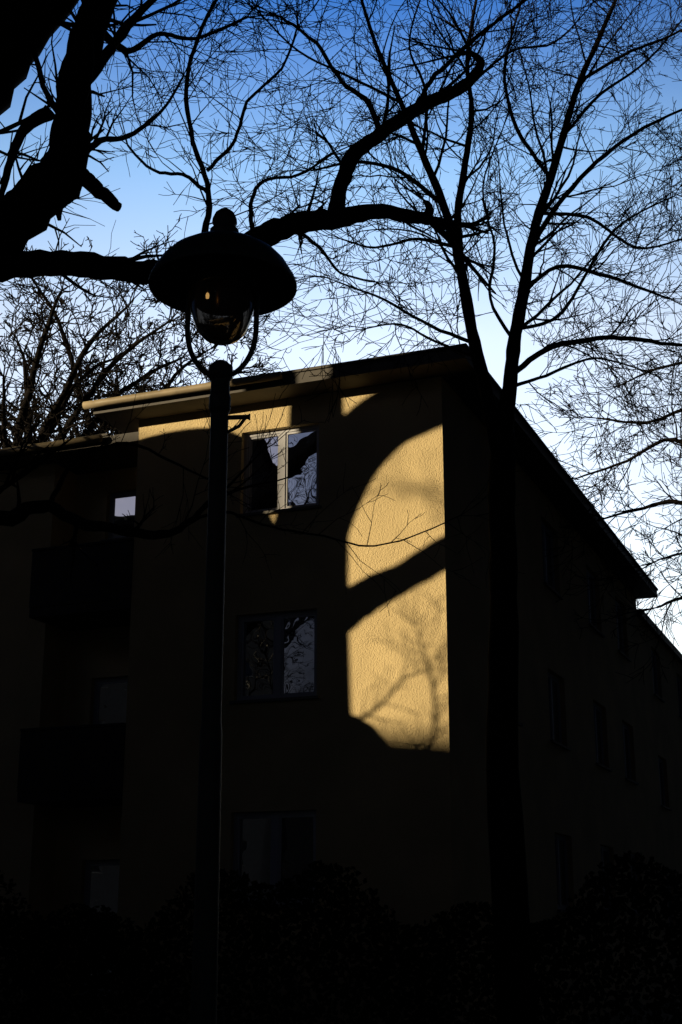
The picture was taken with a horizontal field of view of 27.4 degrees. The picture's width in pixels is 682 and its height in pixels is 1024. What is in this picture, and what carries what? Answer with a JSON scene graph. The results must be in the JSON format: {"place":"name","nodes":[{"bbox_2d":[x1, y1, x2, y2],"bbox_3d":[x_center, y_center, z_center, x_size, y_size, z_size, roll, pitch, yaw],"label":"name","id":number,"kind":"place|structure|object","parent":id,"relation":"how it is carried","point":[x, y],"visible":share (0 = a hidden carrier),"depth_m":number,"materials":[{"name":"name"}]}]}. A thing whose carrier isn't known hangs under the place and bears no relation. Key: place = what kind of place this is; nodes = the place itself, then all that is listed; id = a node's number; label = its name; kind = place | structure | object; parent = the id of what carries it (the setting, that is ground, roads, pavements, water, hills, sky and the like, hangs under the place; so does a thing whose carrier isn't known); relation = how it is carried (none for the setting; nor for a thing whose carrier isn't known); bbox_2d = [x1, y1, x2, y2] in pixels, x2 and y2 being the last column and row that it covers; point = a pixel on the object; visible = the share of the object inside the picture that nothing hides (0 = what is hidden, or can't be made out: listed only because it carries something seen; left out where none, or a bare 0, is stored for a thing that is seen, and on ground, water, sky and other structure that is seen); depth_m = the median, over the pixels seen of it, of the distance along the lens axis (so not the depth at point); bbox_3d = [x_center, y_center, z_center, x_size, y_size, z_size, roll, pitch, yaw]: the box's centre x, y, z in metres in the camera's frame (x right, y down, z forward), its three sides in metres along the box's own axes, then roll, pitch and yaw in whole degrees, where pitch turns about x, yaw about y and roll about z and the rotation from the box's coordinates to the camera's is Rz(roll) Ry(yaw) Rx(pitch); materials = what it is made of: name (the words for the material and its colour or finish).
{"place":"outdoors","nodes":[
{"label":"outdoors","id":0,"kind":"place"},
{"bbox_2d":[148,208,296,1023],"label":"street lamp","id":1,"kind":"object","parent":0,"point":[223,281],"visible":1,"depth_m":6.30,"materials":[{"name":"metal"}]},
{"bbox_2d":[0,376,681,1023],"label":"walls","id":2,"kind":"structure","parent":0,"point":[374,756],"depth_m":21.79,"materials":[{"name":"yellow paint"}]},
{"bbox_2d":[17,538,133,807],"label":"balconies","id":3,"kind":"structure","parent":2,"relation":"attached to","point":[71,766],"depth_m":22.55,"materials":[{"name":"black"}]},
{"bbox_2d":[0,343,681,664],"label":"roof","id":4,"kind":"structure","parent":2,"relation":"on","point":[551,479],"depth_m":23.23,"materials":[{"name":"black"}]},
{"bbox_2d":[0,371,282,455],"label":"gutters","id":5,"kind":"object","parent":4,"relation":"attached to","point":[240,381],"visible":0.89,"depth_m":22.68,"materials":[{"name":"metal"}]},
{"bbox_2d":[72,505,681,998],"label":"window sills","id":6,"kind":"structure","parent":2,"relation":"attached to","point":[560,597],"depth_m":22.04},
{"bbox_2d":[79,425,681,995],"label":"window frames","id":7,"kind":"structure","parent":2,"relation":"attached to","point":[277,817],"depth_m":22.21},
{"bbox_2d":[85,431,680,989],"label":"window panes","id":8,"kind":"object","parent":7,"relation":"in","point":[297,831],"visible":0.34,"depth_m":21.95,"materials":[{"name":"glass"}]},
{"bbox_2d":[0,0,681,653],"label":"sky","id":9,"kind":"structure","parent":0,"point":[144,211],"materials":[{"name":"blue"}]},
{"bbox_2d":[574,995,681,1023],"bbox_3d":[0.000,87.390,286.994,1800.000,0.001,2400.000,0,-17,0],"label":"ground","id":10,"kind":"structure","parent":0,"point":[613,1020],"depth_m":26.71,"materials":[{"name":"soil"}]},
{"bbox_2d":[0,213,273,448],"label":"bare tree","id":11,"kind":"object","parent":10,"relation":"on","point":[51,421],"visible":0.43,"depth_m":33.31,"materials":[{"name":"brown plant"}]},
{"bbox_2d":[0,246,286,445],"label":"bare tree","id":12,"kind":"object","parent":10,"relation":"on","point":[175,374],"visible":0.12,"depth_m":42.20,"materials":[{"name":"brown plant"}]},
{"bbox_2d":[0,0,595,615],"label":"bare tree","id":13,"kind":"object","parent":10,"relation":"on","point":[36,198],"visible":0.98,"depth_m":10.07,"materials":[{"name":"brown plant"}]},
{"bbox_2d":[0,850,681,1023],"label":"hedge","id":14,"kind":"object","parent":10,"relation":"on","point":[34,934],"visible":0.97,"depth_m":16.17,"materials":[{"name":"green plant"}]},
{"bbox_2d":[174,0,681,1023],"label":"bare tree","id":15,"kind":"object","parent":10,"relation":"on","point":[508,864],"visible":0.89,"depth_m":19.39,"materials":[{"name":"brown plant"}]},
{"bbox_2d":[517,117,681,682],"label":"bare tree","id":16,"kind":"object","parent":10,"relation":"on","point":[671,500],"visible":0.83,"depth_m":28.35,"materials":[{"name":"brown plant"}]}
]}

